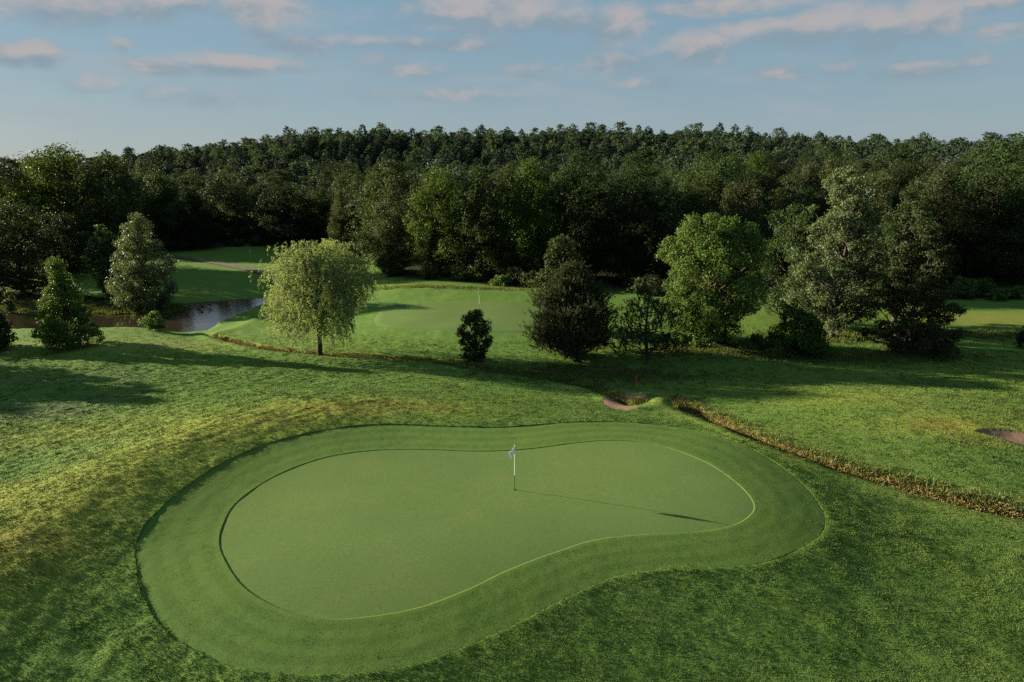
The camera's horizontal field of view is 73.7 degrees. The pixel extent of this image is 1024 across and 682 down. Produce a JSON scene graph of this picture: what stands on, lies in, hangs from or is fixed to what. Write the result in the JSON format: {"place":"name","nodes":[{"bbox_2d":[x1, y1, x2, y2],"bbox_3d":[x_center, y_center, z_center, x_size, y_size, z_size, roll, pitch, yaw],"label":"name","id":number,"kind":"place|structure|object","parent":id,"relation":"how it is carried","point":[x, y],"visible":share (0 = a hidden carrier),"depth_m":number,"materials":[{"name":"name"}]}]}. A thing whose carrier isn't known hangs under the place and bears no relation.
{"place":"outdoors","nodes":[
{"label":"outdoors","id":0,"kind":"place"},
{"bbox_2d":[0,290,271,331],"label":"pond water","id":1,"kind":"structure","parent":0,"point":[193,319],"depth_m":84.05,"materials":[{"name":"liquid"}]},
{"bbox_2d":[0,297,210,315],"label":"pond reeds","id":2,"kind":"object","parent":1,"relation":"on","point":[32,304],"visible":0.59,"depth_m":87.50,"materials":[{"name":"green plant"}]},
{"bbox_2d":[153,253,278,276],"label":"path","id":3,"kind":"structure","parent":0,"point":[229,265],"depth_m":121.91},
{"bbox_2d":[0,152,1023,681],"bbox_3d":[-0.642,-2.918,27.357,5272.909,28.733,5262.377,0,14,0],"label":"ground","id":4,"kind":"structure","parent":0,"point":[202,282],"depth_m":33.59,"materials":[{"name":"green plant"}]},
{"bbox_2d":[0,306,18,349],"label":"conical tree","id":5,"kind":"object","parent":4,"relation":"on","point":[5,330],"visible":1,"depth_m":63.59,"materials":[{"name":"green plant"}]},
{"bbox_2d":[2,291,18,312],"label":"sapling","id":6,"kind":"object","parent":4,"relation":"on","point":[9,306],"visible":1,"depth_m":85.18,"materials":[{"name":"green plant"}]},
{"bbox_2d":[0,155,46,210],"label":"broadleaf tree","id":7,"kind":"object","parent":4,"relation":"on","point":[9,161],"visible":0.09,"depth_m":140.62,"materials":[{"name":"green plant"}]},
{"bbox_2d":[0,165,63,257],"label":"broadleaf tree","id":8,"kind":"object","parent":4,"relation":"on","point":[9,171],"visible":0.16,"depth_m":115.53,"materials":[{"name":"green plant"}]},
{"bbox_2d":[0,200,73,292],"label":"broadleaf tree","id":9,"kind":"object","parent":4,"relation":"on","point":[26,276],"visible":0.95,"depth_m":98.67,"materials":[{"name":"green plant"}]},
{"bbox_2d":[23,211,95,276],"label":"broadleaf tree","id":10,"kind":"object","parent":4,"relation":"on","point":[63,229],"visible":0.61,"depth_m":105.43,"materials":[{"name":"green plant"}]},
{"bbox_2d":[22,255,106,352],"bbox_3d":[-41.533,-3.082,62.823,5.993,9.554,5.730,-13,19,-43],"label":"conical tree","id":11,"kind":"object","parent":4,"relation":"on","point":[58,320],"visible":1,"depth_m":62.08,"materials":[{"name":"green plant"}]},
{"bbox_2d":[0,142,129,262],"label":"broadleaf tree","id":12,"kind":"object","parent":4,"relation":"on","point":[55,164],"visible":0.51,"depth_m":111.71,"materials":[{"name":"green plant"}]},
{"bbox_2d":[80,224,121,297],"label":"broadleaf tree","id":13,"kind":"object","parent":4,"relation":"on","point":[99,254],"visible":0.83,"depth_m":94.30,"materials":[{"name":"green plant"}]},
{"bbox_2d":[69,150,158,264],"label":"broadleaf tree","id":14,"kind":"object","parent":4,"relation":"on","point":[125,205],"visible":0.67,"depth_m":112.64,"materials":[{"name":"green plant"}]},
{"bbox_2d":[98,170,177,242],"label":"broadleaf tree","id":15,"kind":"object","parent":4,"relation":"on","point":[137,175],"visible":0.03,"depth_m":140.95,"materials":[{"name":"green plant"}]},
{"bbox_2d":[104,212,178,312],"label":"broadleaf tree","id":16,"kind":"object","parent":4,"relation":"on","point":[137,276],"visible":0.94,"depth_m":84.80,"materials":[{"name":"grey plant"}]},
{"bbox_2d":[137,310,167,330],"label":"bush","id":17,"kind":"object","parent":4,"relation":"on","point":[151,321],"visible":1,"depth_m":70.37,"materials":[{"name":"green plant"}]},
{"bbox_2d":[131,167,189,248],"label":"broadleaf tree","id":18,"kind":"object","parent":4,"relation":"on","point":[154,206],"visible":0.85,"depth_m":136.47,"materials":[{"name":"green plant"}]},
{"bbox_2d":[167,172,219,231],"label":"broadleaf tree","id":19,"kind":"object","parent":4,"relation":"on","point":[184,178],"visible":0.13,"depth_m":165.43,"materials":[{"name":"green plant"}]},
{"bbox_2d":[196,171,251,241],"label":"broadleaf tree","id":20,"kind":"object","parent":4,"relation":"on","point":[213,197],"visible":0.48,"depth_m":153.25,"materials":[{"name":"green plant"}]},
{"bbox_2d":[217,189,258,240],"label":"broadleaf tree","id":21,"kind":"object","parent":4,"relation":"on","point":[243,215],"visible":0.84,"depth_m":152.36,"materials":[{"name":"green plant"}]},
{"bbox_2d":[237,166,261,193],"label":"conifer tree","id":22,"kind":"object","parent":4,"relation":"on","point":[246,176],"visible":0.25,"depth_m":207.84,"materials":[{"name":"green plant"}]},
{"bbox_2d":[251,167,304,197],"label":"broadleaf tree","id":23,"kind":"object","parent":4,"relation":"on","point":[288,177],"visible":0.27,"depth_m":196.59,"materials":[{"name":"green plant"}]},
{"bbox_2d":[244,182,323,244],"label":"broadleaf tree","id":24,"kind":"object","parent":4,"relation":"on","point":[285,231],"visible":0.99,"depth_m":147.84,"materials":[{"name":"green plant"}]},
{"bbox_2d":[291,189,333,241],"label":"broadleaf tree","id":25,"kind":"object","parent":4,"relation":"on","point":[317,233],"visible":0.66,"depth_m":152.18,"materials":[{"name":"green plant"}]},
{"bbox_2d":[249,238,385,355],"bbox_3d":[-16.524,-3.145,58.692,11.261,11.178,9.851,0,14,0],"label":"willow tree","id":26,"kind":"object","parent":4,"relation":"on","point":[315,289],"visible":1,"depth_m":57.12,"materials":[{"name":"green plant"}]},
{"bbox_2d":[307,160,364,235],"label":"broadleaf tree","id":27,"kind":"object","parent":4,"relation":"on","point":[334,170],"visible":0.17,"depth_m":156.25,"materials":[{"name":"green plant"}]},
{"bbox_2d":[322,168,358,221],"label":"broadleaf tree","id":28,"kind":"object","parent":4,"relation":"on","point":[347,173],"visible":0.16,"depth_m":151.49,"materials":[{"name":"green plant"}]},
{"bbox_2d":[325,187,360,243],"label":"broadleaf tree","id":29,"kind":"object","parent":4,"relation":"on","point":[337,229],"visible":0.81,"depth_m":139.01,"materials":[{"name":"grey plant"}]},
{"bbox_2d":[329,173,366,240],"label":"broadleaf tree","id":30,"kind":"object","parent":4,"relation":"on","point":[359,178],"visible":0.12,"depth_m":145.00,"materials":[{"name":"green plant"}]},
{"bbox_2d":[344,179,369,237],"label":"broadleaf tree","id":31,"kind":"object","parent":4,"relation":"on","point":[353,197],"visible":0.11,"depth_m":139.90,"materials":[{"name":"green plant"}]},
{"bbox_2d":[340,158,429,260],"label":"broadleaf tree","id":32,"kind":"object","parent":4,"relation":"on","point":[366,194],"visible":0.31,"depth_m":116.45,"materials":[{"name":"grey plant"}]},
{"bbox_2d":[364,174,418,273],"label":"broadleaf tree","id":33,"kind":"object","parent":4,"relation":"on","point":[388,222],"visible":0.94,"depth_m":101.85,"materials":[{"name":"green plant"}]},
{"bbox_2d":[398,171,454,262],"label":"broadleaf tree","id":34,"kind":"object","parent":4,"relation":"on","point":[415,186],"visible":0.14,"depth_m":111.04,"materials":[{"name":"green plant"}]},
{"bbox_2d":[417,260,440,279],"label":"shrub","id":35,"kind":"object","parent":4,"relation":"on","point":[428,271],"visible":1,"depth_m":95.89,"materials":[{"name":"green plant"}]},
{"bbox_2d":[425,156,452,192],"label":"conifer tree","id":36,"kind":"object","parent":4,"relation":"on","point":[438,162],"visible":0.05,"depth_m":141.42,"materials":[{"name":"green plant"}]},
{"bbox_2d":[402,164,476,275],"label":"broadleaf tree","id":37,"kind":"object","parent":4,"relation":"on","point":[441,253],"visible":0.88,"depth_m":97.55,"materials":[{"name":"green plant"}]},
{"bbox_2d":[374,302,541,332],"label":"putting green","id":38,"kind":"object","parent":4,"relation":"on","point":[503,317],"visible":0.77,"depth_m":72.14,"materials":[{"name":"green plant"}]},
{"bbox_2d":[446,166,481,232],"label":"conifer tree","id":39,"kind":"object","parent":4,"relation":"on","point":[463,173],"visible":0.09,"depth_m":134.19,"materials":[{"name":"green plant"}]},
{"bbox_2d":[455,309,493,362],"bbox_3d":[-3.108,-0.256,57.710,3.366,5.158,3.389,0,14,0],"label":"bush","id":40,"kind":"object","parent":4,"relation":"on","point":[482,330],"visible":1,"depth_m":57.26,"materials":[{"name":"green plant"}]},
{"bbox_2d":[466,263,488,281],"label":"shrub","id":41,"kind":"object","parent":4,"relation":"on","point":[478,275],"visible":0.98,"depth_m":94.39,"materials":[{"name":"green plant"}]},
{"bbox_2d":[135,422,825,674],"bbox_3d":[-0.696,6.868,31.600,29.541,1.213,18.776,-6,15,-23],"label":"green fringe","id":42,"kind":"object","parent":4,"relation":"on","point":[164,560],"visible":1,"depth_m":25.93,"materials":[{"name":"green plant"}]},
{"bbox_2d":[441,163,519,276],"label":"broadleaf tree","id":43,"kind":"object","parent":4,"relation":"on","point":[486,253],"visible":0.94,"depth_m":94.96,"materials":[{"name":"green plant"}]},
{"bbox_2d":[220,440,753,618],"bbox_3d":[-1.100,6.857,30.888,22.335,0.340,13.306,-6,15,-23],"label":"putting green","id":44,"kind":"object","parent":4,"relation":"on","point":[362,534],"visible":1,"depth_m":28.73,"materials":[{"name":"green plant"}]},
{"bbox_2d":[488,274,512,286],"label":"shrub","id":45,"kind":"object","parent":4,"relation":"on","point":[501,280],"visible":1,"depth_m":91.11,"materials":[{"name":"green plant"}]},
{"bbox_2d":[0,121,1023,243],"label":"distant wood","id":46,"kind":"object","parent":4,"relation":"on","point":[695,144],"visible":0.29,"depth_m":286.12,"materials":[{"name":"green plant"}]},
{"bbox_2d":[6,122,1021,186],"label":"distant conifer wood","id":47,"kind":"object","parent":4,"relation":"on","point":[378,145],"visible":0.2,"depth_m":283.87,"materials":[{"name":"green plant"}]},
{"bbox_2d":[505,268,523,284],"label":"shrub","id":48,"kind":"object","parent":4,"relation":"on","point":[515,275],"visible":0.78,"depth_m":92.62,"materials":[{"name":"green plant"}]},
{"bbox_2d":[488,156,546,241],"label":"broadleaf tree","id":49,"kind":"object","parent":4,"relation":"on","point":[508,174],"visible":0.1,"depth_m":107.72,"materials":[{"name":"green plant"}]},
{"bbox_2d":[491,155,565,274],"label":"broadleaf tree","id":50,"kind":"object","parent":4,"relation":"on","point":[524,249],"visible":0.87,"depth_m":93.91,"materials":[{"name":"green plant"}]},
{"bbox_2d":[518,270,538,287],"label":"shrub","id":51,"kind":"object","parent":4,"relation":"on","point":[524,282],"visible":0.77,"depth_m":89.62,"materials":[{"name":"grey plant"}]},
{"bbox_2d":[517,155,557,183],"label":"broadleaf tree","id":52,"kind":"object","parent":4,"relation":"on","point":[544,165],"visible":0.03,"depth_m":128.30,"materials":[{"name":"green plant"}]},
{"bbox_2d":[528,234,584,310],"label":"broadleaf tree","id":53,"kind":"object","parent":4,"relation":"on","point":[554,260],"visible":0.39,"depth_m":65.64,"materials":[{"name":"green plant"}]},
{"bbox_2d":[541,170,576,238],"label":"broadleaf tree","id":54,"kind":"object","parent":4,"relation":"on","point":[559,175],"visible":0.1,"depth_m":116.05,"materials":[{"name":"green plant"}]},
{"bbox_2d":[518,259,623,364],"bbox_3d":[5.019,-2.087,58.077,9.005,9.798,9.591,0,14,0],"label":"pine tree","id":55,"kind":"object","parent":4,"relation":"on","point":[569,324],"visible":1,"depth_m":56.61,"materials":[{"name":"plant"}]},
{"bbox_2d":[530,161,628,284],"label":"broadleaf tree","id":56,"kind":"object","parent":4,"relation":"on","point":[580,217],"visible":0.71,"depth_m":91.70,"materials":[{"name":"green plant"}]},
{"bbox_2d":[552,148,615,203],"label":"broadleaf tree","id":57,"kind":"object","parent":4,"relation":"on","point":[577,158],"visible":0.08,"depth_m":122.36,"materials":[{"name":"green plant"}]},
{"bbox_2d":[556,170,633,261],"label":"broadleaf tree","id":58,"kind":"object","parent":4,"relation":"on","point":[614,177],"visible":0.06,"depth_m":103.51,"materials":[{"name":"green plant"}]},
{"bbox_2d":[211,332,1023,519],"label":"dry ditch grass","id":59,"kind":"structure","parent":4,"relation":"on","point":[763,440],"depth_m":36.69,"materials":[{"name":"brown plant"}]},
{"bbox_2d":[587,176,677,285],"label":"broadleaf tree","id":60,"kind":"object","parent":4,"relation":"on","point":[636,227],"visible":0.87,"depth_m":90.08,"materials":[{"name":"green plant"}]},
{"bbox_2d":[248,283,1023,391],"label":"long rough grass","id":61,"kind":"structure","parent":4,"relation":"on","point":[756,352],"depth_m":57.86,"materials":[{"name":"green plant"}]},
{"bbox_2d":[610,149,663,207],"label":"broadleaf tree","id":62,"kind":"object","parent":4,"relation":"on","point":[637,168],"visible":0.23,"depth_m":132.59,"materials":[{"name":"green plant"}]},
{"bbox_2d":[612,178,661,256],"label":"broadleaf tree","id":63,"kind":"object","parent":4,"relation":"on","point":[628,181],"visible":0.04,"depth_m":105.23,"materials":[{"name":"green plant"}]},
{"bbox_2d":[608,187,668,262],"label":"broadleaf tree","id":64,"kind":"object","parent":4,"relation":"on","point":[655,195],"visible":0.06,"depth_m":102.87,"materials":[{"name":"green plant"}]},
{"bbox_2d":[602,277,692,359],"bbox_3d":[11.297,-1.333,57.366,7.450,8.184,7.641,0,14,0],"label":"pine tree","id":65,"kind":"object","parent":4,"relation":"on","point":[661,311],"visible":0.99,"depth_m":56.97,"materials":[{"name":"plant"}]},
{"bbox_2d":[638,172,675,223],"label":"broadleaf tree","id":66,"kind":"object","parent":4,"relation":"on","point":[662,183],"visible":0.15,"depth_m":116.26,"materials":[{"name":"green plant"}]},
{"bbox_2d":[639,182,718,280],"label":"broadleaf tree","id":67,"kind":"object","parent":4,"relation":"on","point":[676,216],"visible":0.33,"depth_m":89.36,"materials":[{"name":"green plant"}]},
{"bbox_2d":[667,169,745,265],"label":"broadleaf tree","id":68,"kind":"object","parent":4,"relation":"on","point":[708,178],"visible":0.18,"depth_m":100.96,"materials":[{"name":"green plant"}]},
{"bbox_2d":[673,158,742,224],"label":"broadleaf tree","id":69,"kind":"object","parent":4,"relation":"on","point":[723,166],"visible":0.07,"depth_m":105.75,"materials":[{"name":"green plant"}]},
{"bbox_2d":[683,149,735,185],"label":"broadleaf tree","id":70,"kind":"object","parent":4,"relation":"on","point":[706,156],"visible":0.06,"depth_m":123.09,"materials":[{"name":"green plant"}]},
{"bbox_2d":[398,354,1023,519],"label":"dark ditch grass","id":71,"kind":"structure","parent":4,"relation":"on","point":[636,401],"depth_m":39.43,"materials":[{"name":"brown plant"}]},
{"bbox_2d":[654,212,771,344],"bbox_3d":[17.600,-4.689,60.567,10.142,13.367,10.107,5,15,20],"label":"maple tree","id":72,"kind":"object","parent":4,"relation":"on","point":[712,245],"visible":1,"depth_m":58.53,"materials":[{"name":"green plant"}]},
{"bbox_2d":[703,175,775,279],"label":"broadleaf tree","id":73,"kind":"object","parent":4,"relation":"on","point":[736,208],"visible":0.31,"depth_m":89.22,"materials":[{"name":"green plant"}]},
{"bbox_2d":[732,337,752,350],"bbox_3d":[20.350,0.288,60.477,1.776,1.295,1.691,8,16,28],"label":"shrub","id":74,"kind":"object","parent":4,"relation":"on","point":[745,345],"visible":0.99,"depth_m":60.33,"materials":[{"name":"green plant"}]},
{"bbox_2d":[716,175,778,244],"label":"broadleaf tree","id":75,"kind":"object","parent":4,"relation":"on","point":[766,193],"visible":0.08,"depth_m":100.52,"materials":[{"name":"green plant"}]},
{"bbox_2d":[735,167,786,248],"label":"broadleaf tree","id":76,"kind":"object","parent":4,"relation":"on","point":[767,182],"visible":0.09,"depth_m":107.86,"materials":[{"name":"green plant"}]},
{"bbox_2d":[742,149,781,184],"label":"broadleaf tree","id":77,"kind":"object","parent":4,"relation":"on","point":[755,162],"visible":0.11,"depth_m":151.38,"materials":[{"name":"green plant"}]},
{"bbox_2d":[761,150,793,178],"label":"broadleaf tree","id":78,"kind":"object","parent":4,"relation":"on","point":[778,160],"visible":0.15,"depth_m":190.74,"materials":[{"name":"green plant"}]},
{"bbox_2d":[749,203,823,320],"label":"broadleaf tree","id":79,"kind":"object","parent":4,"relation":"on","point":[795,234],"visible":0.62,"depth_m":69.33,"materials":[{"name":"green plant"}]},
{"bbox_2d":[757,171,818,278],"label":"broadleaf tree","id":80,"kind":"object","parent":4,"relation":"on","point":[799,194],"visible":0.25,"depth_m":89.93,"materials":[{"name":"green plant"}]},
{"bbox_2d":[758,307,833,359],"bbox_3d":[24.879,-0.757,59.879,6.476,4.609,6.396,0,14,0],"label":"bush","id":81,"kind":"object","parent":4,"relation":"on","point":[812,341],"visible":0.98,"depth_m":58.87,"materials":[{"name":"green plant"}]},
{"bbox_2d":[790,147,815,179],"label":"broadleaf tree","id":82,"kind":"object","parent":4,"relation":"on","point":[804,159],"visible":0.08,"depth_m":154.72,"materials":[{"name":"green plant"}]},
{"bbox_2d":[784,159,826,217],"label":"broadleaf tree","id":83,"kind":"object","parent":4,"relation":"on","point":[808,173],"visible":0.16,"depth_m":124.00,"materials":[{"name":"green plant"}]},
{"bbox_2d":[809,154,848,213],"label":"broadleaf tree","id":84,"kind":"object","parent":4,"relation":"on","point":[832,167],"visible":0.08,"depth_m":117.58,"materials":[{"name":"green plant"}]},
{"bbox_2d":[803,157,855,194],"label":"broadleaf tree","id":85,"kind":"object","parent":4,"relation":"on","point":[810,184],"visible":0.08,"depth_m":123.28,"materials":[{"name":"green plant"}]},
{"bbox_2d":[780,166,889,336],"bbox_3d":[30.306,-7.300,64.165,9.523,17.929,8.933,0,14,0],"label":"poplar tree","id":86,"kind":"object","parent":4,"relation":"on","point":[840,223],"visible":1,"depth_m":62.44,"materials":[{"name":"plant"}]},
{"bbox_2d":[808,176,903,263],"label":"broadleaf tree","id":87,"kind":"object","parent":4,"relation":"on","point":[821,206],"visible":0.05,"depth_m":97.53,"materials":[{"name":"green plant"}]},
{"bbox_2d":[839,173,906,279],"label":"broadleaf tree","id":88,"kind":"object","parent":4,"relation":"on","point":[882,198],"visible":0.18,"depth_m":89.61,"materials":[{"name":"green plant"}]},
{"bbox_2d":[876,171,910,250],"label":"broadleaf tree","id":89,"kind":"object","parent":4,"relation":"on","point":[895,181],"visible":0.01,"depth_m":102.33,"materials":[{"name":"green plant"}]},
{"bbox_2d":[863,143,924,175],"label":"broadleaf tree","id":90,"kind":"object","parent":4,"relation":"on","point":[897,153],"visible":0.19,"depth_m":147.19,"materials":[{"name":"green plant"}]},
{"bbox_2d":[871,181,936,322],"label":"broadleaf tree","id":91,"kind":"object","parent":4,"relation":"on","point":[895,235],"visible":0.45,"depth_m":69.75,"materials":[{"name":"green plant"}]},
{"bbox_2d":[854,220,969,361],"bbox_3d":[35.891,-4.139,60.316,7.589,13.105,9.368,0,14,0],"label":"pine tree","id":92,"kind":"object","parent":4,"relation":"on","point":[927,272],"visible":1,"depth_m":58.92,"materials":[{"name":"plant"}]},
{"bbox_2d":[879,183,945,267],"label":"broadleaf tree","id":93,"kind":"object","parent":4,"relation":"on","point":[895,200],"visible":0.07,"depth_m":97.92,"materials":[{"name":"green plant"}]},
{"bbox_2d":[890,158,950,195],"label":"broadleaf tree","id":94,"kind":"object","parent":4,"relation":"on","point":[918,168],"visible":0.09,"depth_m":115.59,"materials":[{"name":"green plant"}]},
{"bbox_2d":[908,162,984,279],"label":"broadleaf tree","id":95,"kind":"object","parent":4,"relation":"on","point":[940,206],"visible":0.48,"depth_m":89.69,"materials":[{"name":"green plant"}]},
{"bbox_2d":[948,274,979,288],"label":"shrub","id":96,"kind":"object","parent":4,"relation":"on","point":[961,283],"visible":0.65,"depth_m":85.98,"materials":[{"name":"green plant"}]},
{"bbox_2d":[950,154,999,176],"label":"broadleaf tree","id":97,"kind":"object","parent":4,"relation":"on","point":[962,165],"visible":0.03,"depth_m":140.81,"materials":[{"name":"green plant"}]},
{"bbox_2d":[942,163,1023,279],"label":"broadleaf tree","id":98,"kind":"object","parent":4,"relation":"on","point":[989,214],"visible":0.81,"depth_m":91.20,"materials":[{"name":"green plant"}]},
{"bbox_2d":[954,139,1023,196],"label":"broadleaf tree","id":99,"kind":"object","parent":4,"relation":"on","point":[1006,151],"visible":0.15,"depth_m":117.30,"materials":[{"name":"green plant"}]},
{"bbox_2d":[958,187,1020,271],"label":"broadleaf tree","id":100,"kind":"object","parent":4,"relation":"on","point":[995,235],"visible":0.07,"depth_m":96.34,"materials":[{"name":"green plant"}]},
{"bbox_2d":[984,288,1011,300],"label":"shrub","id":101,"kind":"object","parent":4,"relation":"on","point":[995,294],"visible":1,"depth_m":81.40,"materials":[{"name":"green plant"}]},
{"bbox_2d":[991,173,1023,275],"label":"broadleaf tree","id":102,"kind":"object","parent":4,"relation":"on","point":[1021,181],"visible":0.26,"depth_m":93.97,"materials":[{"name":"green plant"}]},
{"bbox_2d":[0,0,1023,163],"label":"sky","id":103,"kind":"structure","parent":0,"point":[113,76],"materials":[{"name":"blue"}]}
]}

